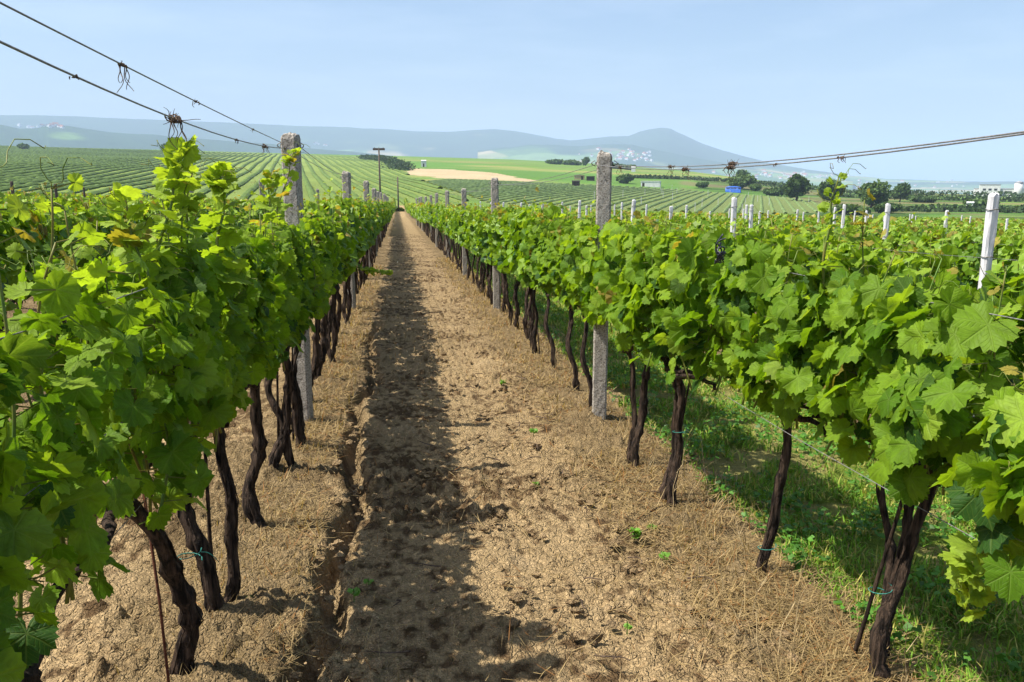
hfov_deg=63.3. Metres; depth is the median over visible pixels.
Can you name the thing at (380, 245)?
grape vine
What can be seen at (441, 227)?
grape vine
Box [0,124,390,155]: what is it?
nearer hills
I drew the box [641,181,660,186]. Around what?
field building
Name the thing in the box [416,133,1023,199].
top wire
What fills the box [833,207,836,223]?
white post
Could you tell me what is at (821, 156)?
top wire
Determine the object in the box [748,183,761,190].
bush
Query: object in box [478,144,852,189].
foothills
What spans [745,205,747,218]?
white post
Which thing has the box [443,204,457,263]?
grape vine
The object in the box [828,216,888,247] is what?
grape vine
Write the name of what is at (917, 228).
grape vine
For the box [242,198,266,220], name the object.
grape vine
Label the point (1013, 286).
grape vine
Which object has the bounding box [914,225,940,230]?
grape vine
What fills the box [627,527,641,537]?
weed seedling
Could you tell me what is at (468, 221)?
grape vine
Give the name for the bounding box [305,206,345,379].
grape vine
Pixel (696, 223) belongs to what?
grape vine
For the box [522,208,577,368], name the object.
grape vine
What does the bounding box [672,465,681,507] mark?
dry stalk
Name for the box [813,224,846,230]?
grape vine
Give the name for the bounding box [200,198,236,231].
grape vine
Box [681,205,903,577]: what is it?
grape vine
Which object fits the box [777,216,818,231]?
grape vine
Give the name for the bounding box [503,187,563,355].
grape vine
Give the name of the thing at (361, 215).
grape vine
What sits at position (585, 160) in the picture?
tree
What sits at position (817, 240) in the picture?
grape vine
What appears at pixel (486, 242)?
grape vine
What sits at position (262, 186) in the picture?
concrete post
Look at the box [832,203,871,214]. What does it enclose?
bush
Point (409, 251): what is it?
ground
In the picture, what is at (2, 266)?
grape vine
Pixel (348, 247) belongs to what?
grape vine
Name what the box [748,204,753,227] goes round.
white post
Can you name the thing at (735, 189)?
covered stack
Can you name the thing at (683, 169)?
dry tendril clump
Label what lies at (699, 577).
dry twig
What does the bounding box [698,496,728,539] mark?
dry stalk
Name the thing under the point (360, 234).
grape vine
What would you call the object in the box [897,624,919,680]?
dry stalk
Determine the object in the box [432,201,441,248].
grape vine
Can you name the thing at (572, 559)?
dry stalk
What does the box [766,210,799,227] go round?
grape vine
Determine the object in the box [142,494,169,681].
metal rod
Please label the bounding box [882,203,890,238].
white post
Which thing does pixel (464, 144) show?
hills
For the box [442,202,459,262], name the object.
grape vine
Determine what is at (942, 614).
grass
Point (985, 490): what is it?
grape vine
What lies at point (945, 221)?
white post
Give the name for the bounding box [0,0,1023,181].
sky
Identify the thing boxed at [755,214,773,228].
grape vine
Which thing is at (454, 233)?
grape vine
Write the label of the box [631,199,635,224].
white post
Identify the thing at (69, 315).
trellis wire
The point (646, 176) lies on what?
hedge
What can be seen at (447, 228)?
grape vine
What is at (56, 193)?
wooden stake
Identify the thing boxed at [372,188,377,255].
concrete post
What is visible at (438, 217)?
grape vine
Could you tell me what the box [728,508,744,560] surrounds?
dry stalk
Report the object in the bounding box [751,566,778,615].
dry stalk
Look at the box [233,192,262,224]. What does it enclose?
grape vine
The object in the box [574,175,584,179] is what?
field shed
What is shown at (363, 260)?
grape vine
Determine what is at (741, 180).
tree
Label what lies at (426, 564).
dry twig
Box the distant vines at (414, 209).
[0,190,1023,235]
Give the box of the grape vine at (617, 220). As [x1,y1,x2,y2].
[613,210,643,226]
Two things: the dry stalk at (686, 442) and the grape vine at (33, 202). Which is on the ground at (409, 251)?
the grape vine at (33, 202)
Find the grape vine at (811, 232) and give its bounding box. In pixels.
[807,227,834,247]
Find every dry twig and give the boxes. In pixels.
[367,650,410,652]
[407,563,440,566]
[595,654,630,660]
[687,576,715,582]
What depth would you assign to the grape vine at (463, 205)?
19.25 m
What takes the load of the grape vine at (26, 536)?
on the ground at (409, 251)
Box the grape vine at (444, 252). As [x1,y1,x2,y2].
[435,202,445,254]
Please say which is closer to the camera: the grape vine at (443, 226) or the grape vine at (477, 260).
the grape vine at (477, 260)
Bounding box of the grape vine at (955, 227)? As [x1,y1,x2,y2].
[941,220,970,231]
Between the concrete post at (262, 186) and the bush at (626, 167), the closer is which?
the concrete post at (262, 186)
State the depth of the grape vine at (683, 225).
17.71 m
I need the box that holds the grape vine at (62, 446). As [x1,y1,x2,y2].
[0,139,172,681]
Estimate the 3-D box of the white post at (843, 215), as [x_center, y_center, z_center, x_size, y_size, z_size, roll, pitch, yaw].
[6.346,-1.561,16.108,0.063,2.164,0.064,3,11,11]
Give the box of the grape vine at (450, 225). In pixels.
[449,208,461,269]
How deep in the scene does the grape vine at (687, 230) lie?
10.57 m
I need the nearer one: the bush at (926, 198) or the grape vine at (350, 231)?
the grape vine at (350, 231)
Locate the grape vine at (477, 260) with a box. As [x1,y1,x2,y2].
[460,204,483,287]
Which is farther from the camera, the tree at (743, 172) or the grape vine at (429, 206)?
the tree at (743, 172)
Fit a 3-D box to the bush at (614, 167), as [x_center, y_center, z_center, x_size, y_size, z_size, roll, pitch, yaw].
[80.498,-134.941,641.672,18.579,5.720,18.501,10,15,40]
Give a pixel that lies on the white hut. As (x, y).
(423, 163)
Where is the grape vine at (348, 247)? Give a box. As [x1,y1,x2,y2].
[303,192,357,362]
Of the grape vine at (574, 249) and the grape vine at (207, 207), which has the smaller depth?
the grape vine at (574, 249)
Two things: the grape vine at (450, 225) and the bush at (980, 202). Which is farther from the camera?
the bush at (980, 202)
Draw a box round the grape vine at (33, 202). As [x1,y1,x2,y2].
[10,187,64,210]
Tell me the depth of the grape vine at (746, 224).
19.71 m
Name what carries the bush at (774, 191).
on the ground at (409, 251)
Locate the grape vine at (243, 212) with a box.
[226,199,252,224]
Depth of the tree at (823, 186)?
261.02 m
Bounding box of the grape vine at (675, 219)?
[661,213,689,228]
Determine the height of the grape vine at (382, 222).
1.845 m
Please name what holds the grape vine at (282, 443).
on the ground at (409, 251)
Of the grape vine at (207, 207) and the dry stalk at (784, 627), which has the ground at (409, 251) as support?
the grape vine at (207, 207)
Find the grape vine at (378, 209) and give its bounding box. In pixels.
[369,196,383,262]
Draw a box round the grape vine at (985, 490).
[872,361,1023,622]
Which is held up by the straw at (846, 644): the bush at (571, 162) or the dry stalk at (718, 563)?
the dry stalk at (718, 563)
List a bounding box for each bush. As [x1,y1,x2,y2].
[16,143,29,148]
[545,159,564,163]
[562,159,581,164]
[612,163,625,168]
[615,173,634,183]
[623,164,636,169]
[695,181,708,187]
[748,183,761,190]
[761,186,783,195]
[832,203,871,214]
[872,201,902,212]
[903,194,936,202]
[962,198,999,206]
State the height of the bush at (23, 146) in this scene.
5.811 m
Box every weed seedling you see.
[347,587,360,601]
[363,578,373,584]
[529,428,537,435]
[623,621,632,634]
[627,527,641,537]
[647,523,657,529]
[658,551,670,559]
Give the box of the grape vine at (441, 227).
[439,202,450,257]
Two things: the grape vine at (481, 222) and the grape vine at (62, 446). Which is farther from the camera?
the grape vine at (481, 222)
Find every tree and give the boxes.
[581,157,589,165]
[726,174,756,188]
[736,169,750,174]
[779,173,812,200]
[816,178,847,202]
[855,179,891,207]
[890,182,910,201]
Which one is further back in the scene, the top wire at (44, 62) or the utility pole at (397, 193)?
the utility pole at (397, 193)
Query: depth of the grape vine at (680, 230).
11.21 m
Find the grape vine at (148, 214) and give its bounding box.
[125,198,177,247]
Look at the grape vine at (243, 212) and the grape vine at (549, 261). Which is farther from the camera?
the grape vine at (243, 212)
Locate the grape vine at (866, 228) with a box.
[842,219,868,232]
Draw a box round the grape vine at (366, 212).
[352,199,372,293]
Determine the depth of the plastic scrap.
3.39 m
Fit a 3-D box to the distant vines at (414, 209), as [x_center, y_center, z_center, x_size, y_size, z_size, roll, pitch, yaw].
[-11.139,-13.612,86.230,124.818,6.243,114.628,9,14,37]
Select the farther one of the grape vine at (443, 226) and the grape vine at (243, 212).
the grape vine at (443, 226)
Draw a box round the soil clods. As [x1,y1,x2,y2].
[254,290,831,681]
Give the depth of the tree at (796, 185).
278.11 m
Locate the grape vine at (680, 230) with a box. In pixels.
[663,212,690,233]
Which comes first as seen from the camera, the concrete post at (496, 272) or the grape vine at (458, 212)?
the concrete post at (496, 272)
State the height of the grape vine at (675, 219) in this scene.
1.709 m
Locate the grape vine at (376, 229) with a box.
[357,199,379,279]
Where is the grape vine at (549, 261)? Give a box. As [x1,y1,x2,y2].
[533,199,595,390]
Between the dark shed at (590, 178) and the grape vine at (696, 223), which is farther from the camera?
the dark shed at (590, 178)
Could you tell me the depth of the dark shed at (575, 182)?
297.86 m
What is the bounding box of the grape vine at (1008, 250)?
[961,229,1023,299]
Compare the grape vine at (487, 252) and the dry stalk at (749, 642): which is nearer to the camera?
the dry stalk at (749, 642)
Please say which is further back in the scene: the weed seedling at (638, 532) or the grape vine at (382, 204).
the grape vine at (382, 204)
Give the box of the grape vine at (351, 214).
[314,177,360,332]
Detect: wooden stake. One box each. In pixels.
[10,181,14,194]
[54,184,57,197]
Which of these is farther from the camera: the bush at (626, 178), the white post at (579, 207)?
the bush at (626, 178)
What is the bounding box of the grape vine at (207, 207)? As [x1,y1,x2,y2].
[203,198,221,238]
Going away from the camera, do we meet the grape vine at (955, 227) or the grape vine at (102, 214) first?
the grape vine at (102, 214)
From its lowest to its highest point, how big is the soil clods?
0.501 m
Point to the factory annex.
(989, 188)
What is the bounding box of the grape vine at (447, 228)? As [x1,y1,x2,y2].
[445,209,459,266]
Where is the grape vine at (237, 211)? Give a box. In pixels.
[213,204,247,230]
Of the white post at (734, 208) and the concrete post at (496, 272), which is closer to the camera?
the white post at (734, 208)
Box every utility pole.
[373,147,384,192]
[397,177,398,210]
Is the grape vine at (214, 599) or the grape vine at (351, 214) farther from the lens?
the grape vine at (351, 214)
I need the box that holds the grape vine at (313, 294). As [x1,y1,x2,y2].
[228,175,332,448]
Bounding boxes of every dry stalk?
[571,543,582,584]
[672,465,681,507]
[681,426,696,467]
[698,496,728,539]
[709,535,722,591]
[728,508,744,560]
[729,601,762,681]
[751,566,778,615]
[753,611,768,678]
[777,601,795,654]
[793,574,816,634]
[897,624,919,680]
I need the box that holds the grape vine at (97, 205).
[78,191,102,207]
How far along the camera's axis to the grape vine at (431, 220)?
31.52 m
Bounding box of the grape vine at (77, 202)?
[43,181,92,208]
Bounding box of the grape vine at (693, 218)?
[684,216,705,221]
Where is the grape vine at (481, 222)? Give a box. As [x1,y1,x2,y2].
[472,199,492,304]
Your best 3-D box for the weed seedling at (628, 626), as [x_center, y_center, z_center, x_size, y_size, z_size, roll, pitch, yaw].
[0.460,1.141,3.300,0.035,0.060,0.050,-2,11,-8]
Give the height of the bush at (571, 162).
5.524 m
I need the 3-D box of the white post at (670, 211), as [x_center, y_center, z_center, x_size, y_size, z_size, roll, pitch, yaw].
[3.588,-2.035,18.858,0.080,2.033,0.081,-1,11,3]
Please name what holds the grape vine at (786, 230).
on the ground at (409, 251)
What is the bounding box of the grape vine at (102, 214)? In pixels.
[44,196,131,260]
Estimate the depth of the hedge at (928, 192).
394.99 m
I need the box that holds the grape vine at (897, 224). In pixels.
[889,223,915,227]
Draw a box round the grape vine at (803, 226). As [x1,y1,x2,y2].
[791,214,826,229]
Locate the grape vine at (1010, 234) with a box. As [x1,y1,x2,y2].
[982,220,1023,239]
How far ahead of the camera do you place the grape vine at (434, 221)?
29.99 m
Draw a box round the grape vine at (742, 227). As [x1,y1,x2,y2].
[725,214,758,236]
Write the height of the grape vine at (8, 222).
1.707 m
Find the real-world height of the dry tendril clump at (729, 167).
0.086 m
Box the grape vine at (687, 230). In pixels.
[685,223,723,233]
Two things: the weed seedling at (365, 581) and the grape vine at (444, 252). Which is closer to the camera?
the weed seedling at (365, 581)
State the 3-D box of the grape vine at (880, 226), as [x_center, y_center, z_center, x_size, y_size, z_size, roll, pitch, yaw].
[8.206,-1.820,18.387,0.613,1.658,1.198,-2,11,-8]
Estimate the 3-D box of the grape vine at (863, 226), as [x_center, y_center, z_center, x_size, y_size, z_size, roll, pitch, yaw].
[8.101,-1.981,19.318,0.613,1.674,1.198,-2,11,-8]
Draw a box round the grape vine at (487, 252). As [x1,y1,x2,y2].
[482,203,512,312]
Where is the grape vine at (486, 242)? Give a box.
[481,203,520,320]
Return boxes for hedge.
[354,154,418,170]
[632,174,815,185]
[757,182,1023,196]
[811,191,1023,201]
[901,203,1023,212]
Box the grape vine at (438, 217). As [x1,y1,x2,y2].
[436,204,450,248]
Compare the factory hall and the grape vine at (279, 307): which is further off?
the factory hall
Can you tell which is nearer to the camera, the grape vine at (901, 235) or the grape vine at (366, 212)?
the grape vine at (901, 235)
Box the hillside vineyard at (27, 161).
[0,145,468,210]
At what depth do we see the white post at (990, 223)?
5.37 m
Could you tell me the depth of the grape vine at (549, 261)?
7.59 m
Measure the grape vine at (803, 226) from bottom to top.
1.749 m
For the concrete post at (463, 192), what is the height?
2.300 m
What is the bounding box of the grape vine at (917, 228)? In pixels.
[888,212,946,236]
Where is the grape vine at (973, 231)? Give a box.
[955,224,983,234]
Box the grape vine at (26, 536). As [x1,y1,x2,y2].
[0,265,57,651]
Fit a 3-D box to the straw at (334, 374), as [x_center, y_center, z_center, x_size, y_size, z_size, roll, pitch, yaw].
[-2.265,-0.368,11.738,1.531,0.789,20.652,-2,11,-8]
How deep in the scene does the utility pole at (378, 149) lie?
119.72 m
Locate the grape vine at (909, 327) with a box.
[770,163,1023,681]
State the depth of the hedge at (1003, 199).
324.50 m
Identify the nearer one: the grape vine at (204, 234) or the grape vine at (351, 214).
the grape vine at (351, 214)
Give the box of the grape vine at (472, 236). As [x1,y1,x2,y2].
[469,203,490,297]
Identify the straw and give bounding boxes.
[50,314,997,681]
[58,265,406,681]
[432,255,1005,681]
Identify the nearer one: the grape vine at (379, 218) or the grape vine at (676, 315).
the grape vine at (676, 315)
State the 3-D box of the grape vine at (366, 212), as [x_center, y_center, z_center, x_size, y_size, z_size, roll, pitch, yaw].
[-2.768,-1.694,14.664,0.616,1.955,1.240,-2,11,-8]
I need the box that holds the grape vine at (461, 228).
[459,206,483,283]
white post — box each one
[578,200,581,217]
[620,202,622,219]
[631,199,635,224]
[669,206,671,222]
[685,205,687,217]
[730,197,736,237]
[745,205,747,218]
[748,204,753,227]
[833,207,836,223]
[841,204,845,227]
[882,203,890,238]
[944,210,948,233]
[978,192,999,288]
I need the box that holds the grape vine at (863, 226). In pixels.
[844,219,876,230]
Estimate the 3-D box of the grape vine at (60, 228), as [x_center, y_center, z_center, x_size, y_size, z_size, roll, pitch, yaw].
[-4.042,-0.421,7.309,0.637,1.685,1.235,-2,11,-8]
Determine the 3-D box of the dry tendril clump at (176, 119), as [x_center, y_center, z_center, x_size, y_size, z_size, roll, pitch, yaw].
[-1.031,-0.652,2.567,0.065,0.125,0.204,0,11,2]
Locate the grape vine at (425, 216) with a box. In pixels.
[423,203,430,232]
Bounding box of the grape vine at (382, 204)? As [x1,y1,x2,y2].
[378,197,385,248]
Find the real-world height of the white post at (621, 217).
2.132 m
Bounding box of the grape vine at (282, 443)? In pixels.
[228,142,312,468]
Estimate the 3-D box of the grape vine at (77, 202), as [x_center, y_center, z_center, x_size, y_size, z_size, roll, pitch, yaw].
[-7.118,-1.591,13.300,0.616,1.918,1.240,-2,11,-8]
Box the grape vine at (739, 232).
[723,218,778,240]
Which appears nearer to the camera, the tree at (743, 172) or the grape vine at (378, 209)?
the grape vine at (378, 209)
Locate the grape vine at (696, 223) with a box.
[691,214,719,230]
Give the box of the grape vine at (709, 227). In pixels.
[704,215,742,230]
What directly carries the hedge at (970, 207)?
on the ground at (409, 251)
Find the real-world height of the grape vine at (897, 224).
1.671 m
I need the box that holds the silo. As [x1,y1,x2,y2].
[1014,181,1023,196]
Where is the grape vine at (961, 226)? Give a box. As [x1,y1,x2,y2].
[947,219,974,229]
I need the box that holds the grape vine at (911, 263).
[841,219,963,279]
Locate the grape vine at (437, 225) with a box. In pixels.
[435,201,444,250]
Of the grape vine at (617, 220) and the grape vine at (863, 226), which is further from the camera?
the grape vine at (863, 226)
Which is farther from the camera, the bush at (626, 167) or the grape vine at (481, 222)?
the bush at (626, 167)
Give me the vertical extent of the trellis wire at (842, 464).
1.975 m
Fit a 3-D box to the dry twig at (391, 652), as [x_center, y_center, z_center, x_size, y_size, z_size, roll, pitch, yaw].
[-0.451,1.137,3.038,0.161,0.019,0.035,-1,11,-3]
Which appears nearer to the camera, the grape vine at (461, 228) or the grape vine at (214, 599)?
the grape vine at (214, 599)
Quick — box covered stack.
[725,186,740,192]
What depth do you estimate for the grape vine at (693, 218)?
23.61 m
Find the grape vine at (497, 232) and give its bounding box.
[490,197,527,328]
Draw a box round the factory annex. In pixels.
[979,184,1000,195]
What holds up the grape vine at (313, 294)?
on the ground at (409, 251)
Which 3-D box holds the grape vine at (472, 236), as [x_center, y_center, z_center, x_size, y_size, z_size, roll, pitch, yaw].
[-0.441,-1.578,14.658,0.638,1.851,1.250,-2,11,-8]
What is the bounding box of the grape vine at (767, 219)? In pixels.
[763,215,785,223]
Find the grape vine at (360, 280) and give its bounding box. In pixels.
[352,194,374,288]
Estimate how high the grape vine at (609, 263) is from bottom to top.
1.748 m
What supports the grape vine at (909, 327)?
on the ground at (409, 251)
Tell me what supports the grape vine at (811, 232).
on the ground at (409, 251)
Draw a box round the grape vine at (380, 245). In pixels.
[378,210,385,246]
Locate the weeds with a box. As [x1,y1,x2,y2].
[501,290,1023,679]
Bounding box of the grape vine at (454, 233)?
[451,207,462,273]
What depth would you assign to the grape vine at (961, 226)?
22.45 m
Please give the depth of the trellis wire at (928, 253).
5.92 m
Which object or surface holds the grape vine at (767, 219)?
on the ground at (409, 251)
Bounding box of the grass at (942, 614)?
[451,247,1023,681]
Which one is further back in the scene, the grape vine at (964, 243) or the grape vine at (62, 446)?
the grape vine at (964, 243)
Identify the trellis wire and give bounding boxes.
[0,275,178,339]
[24,368,189,495]
[113,497,147,536]
[578,309,1012,559]
[642,225,1010,259]
[707,257,1023,320]
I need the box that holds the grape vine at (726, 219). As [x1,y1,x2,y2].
[714,211,730,221]
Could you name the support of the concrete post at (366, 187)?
on the ground at (409, 251)
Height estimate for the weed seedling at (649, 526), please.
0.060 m
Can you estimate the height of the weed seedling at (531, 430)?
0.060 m
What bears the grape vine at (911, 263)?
on the ground at (409, 251)
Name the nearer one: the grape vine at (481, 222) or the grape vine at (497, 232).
the grape vine at (497, 232)
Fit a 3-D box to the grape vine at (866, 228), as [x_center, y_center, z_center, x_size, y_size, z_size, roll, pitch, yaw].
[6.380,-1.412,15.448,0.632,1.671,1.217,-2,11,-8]
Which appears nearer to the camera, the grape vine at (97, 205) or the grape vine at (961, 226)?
the grape vine at (97, 205)
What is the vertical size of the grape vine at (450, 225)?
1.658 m
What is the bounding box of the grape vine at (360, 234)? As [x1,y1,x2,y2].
[322,194,392,324]
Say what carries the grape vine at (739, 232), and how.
on the ground at (409, 251)
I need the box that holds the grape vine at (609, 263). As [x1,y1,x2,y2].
[588,205,699,468]
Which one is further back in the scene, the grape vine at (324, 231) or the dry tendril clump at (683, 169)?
the grape vine at (324, 231)
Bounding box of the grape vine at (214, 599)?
[68,158,281,612]
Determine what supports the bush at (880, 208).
on the ground at (409, 251)
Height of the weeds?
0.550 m
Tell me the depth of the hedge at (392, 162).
477.65 m
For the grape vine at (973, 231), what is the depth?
18.90 m
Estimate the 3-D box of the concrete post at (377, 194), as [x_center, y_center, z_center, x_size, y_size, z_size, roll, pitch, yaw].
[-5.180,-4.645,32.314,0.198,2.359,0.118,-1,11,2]
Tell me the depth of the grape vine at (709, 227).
15.84 m
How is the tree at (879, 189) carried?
on the ground at (409, 251)
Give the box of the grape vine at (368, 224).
[355,197,370,291]
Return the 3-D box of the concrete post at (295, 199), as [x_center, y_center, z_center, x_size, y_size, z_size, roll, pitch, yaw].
[-1.568,-0.306,6.100,0.198,2.390,0.119,1,11,5]
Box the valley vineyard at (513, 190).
[424,178,829,213]
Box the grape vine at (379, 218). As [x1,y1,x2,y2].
[369,203,381,266]
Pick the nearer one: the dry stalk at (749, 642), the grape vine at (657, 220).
the dry stalk at (749, 642)
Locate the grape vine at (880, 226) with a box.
[869,221,905,229]
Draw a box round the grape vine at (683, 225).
[674,216,701,230]
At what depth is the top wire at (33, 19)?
2.35 m
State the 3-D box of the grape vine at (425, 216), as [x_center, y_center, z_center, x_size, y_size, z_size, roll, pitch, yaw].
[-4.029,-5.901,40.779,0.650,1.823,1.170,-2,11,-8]
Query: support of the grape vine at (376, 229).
on the ground at (409, 251)
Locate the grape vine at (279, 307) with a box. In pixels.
[205,161,302,527]
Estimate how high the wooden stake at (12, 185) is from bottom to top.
2.113 m
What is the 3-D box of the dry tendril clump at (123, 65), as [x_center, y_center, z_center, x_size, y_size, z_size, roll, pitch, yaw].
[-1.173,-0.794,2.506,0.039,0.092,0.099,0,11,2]
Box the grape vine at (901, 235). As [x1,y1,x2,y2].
[868,221,943,257]
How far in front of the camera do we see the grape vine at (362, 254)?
12.06 m
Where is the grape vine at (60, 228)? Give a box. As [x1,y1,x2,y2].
[4,196,100,324]
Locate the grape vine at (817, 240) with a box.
[776,212,879,294]
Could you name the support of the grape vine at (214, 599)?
on the ground at (409, 251)
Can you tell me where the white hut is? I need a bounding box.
[421,160,426,166]
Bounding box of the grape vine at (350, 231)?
[313,190,358,347]
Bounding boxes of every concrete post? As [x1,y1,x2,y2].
[259,178,264,196]
[277,132,313,421]
[340,170,355,308]
[363,180,371,267]
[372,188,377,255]
[376,191,381,244]
[434,193,438,246]
[444,190,449,254]
[460,188,467,274]
[488,177,500,310]
[591,150,617,419]
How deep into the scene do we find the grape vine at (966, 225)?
15.40 m
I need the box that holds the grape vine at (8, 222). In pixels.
[0,194,57,330]
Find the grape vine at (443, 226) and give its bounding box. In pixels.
[441,201,454,259]
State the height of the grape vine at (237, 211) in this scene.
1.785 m
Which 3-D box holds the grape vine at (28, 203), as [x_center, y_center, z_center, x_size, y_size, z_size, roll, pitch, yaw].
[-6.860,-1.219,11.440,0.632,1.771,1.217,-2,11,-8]
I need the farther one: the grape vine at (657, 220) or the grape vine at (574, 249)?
the grape vine at (657, 220)
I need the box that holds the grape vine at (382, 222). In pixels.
[369,198,383,251]
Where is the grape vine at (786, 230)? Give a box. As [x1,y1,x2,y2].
[746,221,812,283]
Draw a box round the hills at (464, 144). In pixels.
[0,115,1023,193]
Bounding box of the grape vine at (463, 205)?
[453,199,471,275]
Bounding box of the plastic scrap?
[714,234,725,263]
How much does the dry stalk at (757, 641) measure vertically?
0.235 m
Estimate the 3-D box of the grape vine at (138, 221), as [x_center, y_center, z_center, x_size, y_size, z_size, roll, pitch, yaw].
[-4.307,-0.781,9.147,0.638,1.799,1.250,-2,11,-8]
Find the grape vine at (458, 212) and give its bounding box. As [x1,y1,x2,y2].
[454,201,477,279]
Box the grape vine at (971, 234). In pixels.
[970,230,1014,265]
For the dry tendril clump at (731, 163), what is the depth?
4.01 m
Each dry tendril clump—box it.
[117,61,133,91]
[163,107,200,149]
[261,143,269,154]
[681,166,690,180]
[722,160,734,179]
[728,159,738,176]
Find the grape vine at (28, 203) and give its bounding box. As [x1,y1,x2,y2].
[0,187,36,308]
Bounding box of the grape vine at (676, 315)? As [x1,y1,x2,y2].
[614,204,756,507]
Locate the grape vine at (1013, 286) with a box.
[981,253,1023,298]
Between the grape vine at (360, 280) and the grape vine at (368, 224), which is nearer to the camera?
the grape vine at (368, 224)
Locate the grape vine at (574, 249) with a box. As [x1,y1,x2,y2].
[541,189,635,406]
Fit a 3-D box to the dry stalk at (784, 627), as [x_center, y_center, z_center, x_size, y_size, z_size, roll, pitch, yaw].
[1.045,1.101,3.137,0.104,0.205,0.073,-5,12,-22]
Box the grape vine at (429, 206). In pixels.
[427,202,434,241]
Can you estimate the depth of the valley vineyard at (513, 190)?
238.09 m
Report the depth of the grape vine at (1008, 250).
8.34 m
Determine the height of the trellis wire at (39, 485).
1.992 m
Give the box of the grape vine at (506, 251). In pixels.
[498,199,536,340]
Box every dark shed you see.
[572,180,579,185]
[586,176,594,180]
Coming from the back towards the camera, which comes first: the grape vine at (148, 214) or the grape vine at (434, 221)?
the grape vine at (434, 221)
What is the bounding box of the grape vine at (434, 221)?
[433,198,442,250]
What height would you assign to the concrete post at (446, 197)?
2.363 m
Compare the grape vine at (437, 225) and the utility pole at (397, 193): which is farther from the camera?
the utility pole at (397, 193)
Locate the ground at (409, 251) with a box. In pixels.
[1,147,1023,681]
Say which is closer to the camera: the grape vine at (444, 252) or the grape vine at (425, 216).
the grape vine at (444, 252)
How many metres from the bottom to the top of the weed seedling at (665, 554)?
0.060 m
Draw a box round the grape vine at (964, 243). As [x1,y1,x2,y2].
[908,212,1010,281]
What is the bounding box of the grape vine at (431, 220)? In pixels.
[429,206,438,247]
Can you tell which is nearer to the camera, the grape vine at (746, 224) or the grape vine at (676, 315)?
the grape vine at (676, 315)
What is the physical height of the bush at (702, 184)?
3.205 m
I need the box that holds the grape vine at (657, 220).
[650,213,676,223]
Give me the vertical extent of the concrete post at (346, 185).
2.376 m
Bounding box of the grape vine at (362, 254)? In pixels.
[333,191,366,314]
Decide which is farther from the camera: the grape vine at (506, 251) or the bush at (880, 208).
the bush at (880, 208)
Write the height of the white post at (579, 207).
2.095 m
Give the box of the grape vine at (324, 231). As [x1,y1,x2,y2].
[283,187,340,401]
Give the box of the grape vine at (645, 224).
[627,219,656,228]
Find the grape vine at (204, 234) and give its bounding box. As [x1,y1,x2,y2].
[166,188,211,238]
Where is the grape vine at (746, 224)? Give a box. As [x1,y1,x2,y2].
[736,212,764,226]
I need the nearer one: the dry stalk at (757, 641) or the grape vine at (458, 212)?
the dry stalk at (757, 641)
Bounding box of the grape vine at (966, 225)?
[950,222,1004,235]
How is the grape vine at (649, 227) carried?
on the ground at (409, 251)
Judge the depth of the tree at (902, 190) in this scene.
294.08 m
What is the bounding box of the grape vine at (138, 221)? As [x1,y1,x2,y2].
[99,198,152,245]
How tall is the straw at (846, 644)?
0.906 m
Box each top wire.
[0,2,369,189]
[0,40,388,198]
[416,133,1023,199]
[428,131,1023,198]
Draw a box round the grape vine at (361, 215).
[334,185,368,295]
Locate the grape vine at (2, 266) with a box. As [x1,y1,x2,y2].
[0,255,5,274]
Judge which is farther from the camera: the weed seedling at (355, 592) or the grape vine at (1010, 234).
the grape vine at (1010, 234)
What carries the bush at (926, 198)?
on the ground at (409, 251)
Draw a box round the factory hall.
[973,188,1023,196]
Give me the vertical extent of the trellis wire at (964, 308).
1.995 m
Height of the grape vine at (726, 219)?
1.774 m
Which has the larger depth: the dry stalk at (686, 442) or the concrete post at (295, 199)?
the concrete post at (295, 199)
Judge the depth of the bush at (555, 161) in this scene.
678.15 m
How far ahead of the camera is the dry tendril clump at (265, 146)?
4.29 m
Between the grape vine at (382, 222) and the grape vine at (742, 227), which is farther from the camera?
the grape vine at (382, 222)
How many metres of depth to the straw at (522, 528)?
4.08 m
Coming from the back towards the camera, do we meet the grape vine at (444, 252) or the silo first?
the silo
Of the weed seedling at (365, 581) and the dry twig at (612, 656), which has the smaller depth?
the dry twig at (612, 656)
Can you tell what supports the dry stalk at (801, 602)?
on the ground at (409, 251)
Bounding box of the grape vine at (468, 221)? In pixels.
[465,196,486,293]
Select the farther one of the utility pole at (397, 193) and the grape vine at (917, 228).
the utility pole at (397, 193)
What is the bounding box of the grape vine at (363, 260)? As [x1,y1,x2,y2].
[354,189,375,284]
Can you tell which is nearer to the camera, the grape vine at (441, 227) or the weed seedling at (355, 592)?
the weed seedling at (355, 592)
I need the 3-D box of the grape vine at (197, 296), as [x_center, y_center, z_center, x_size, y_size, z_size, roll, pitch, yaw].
[-1.069,0.319,2.648,0.450,1.915,1.314,-2,11,-8]
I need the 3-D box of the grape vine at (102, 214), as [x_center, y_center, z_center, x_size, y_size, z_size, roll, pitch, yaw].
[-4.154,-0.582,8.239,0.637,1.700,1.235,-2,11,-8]
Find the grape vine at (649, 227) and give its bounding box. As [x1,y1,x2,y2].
[646,219,678,229]
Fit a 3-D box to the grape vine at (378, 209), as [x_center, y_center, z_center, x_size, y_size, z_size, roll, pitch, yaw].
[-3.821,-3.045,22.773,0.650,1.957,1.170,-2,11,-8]
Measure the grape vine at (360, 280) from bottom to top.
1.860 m
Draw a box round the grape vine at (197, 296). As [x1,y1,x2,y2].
[62,135,266,675]
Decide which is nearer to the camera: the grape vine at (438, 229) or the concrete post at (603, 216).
the concrete post at (603, 216)
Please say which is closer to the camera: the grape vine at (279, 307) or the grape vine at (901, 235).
the grape vine at (279, 307)

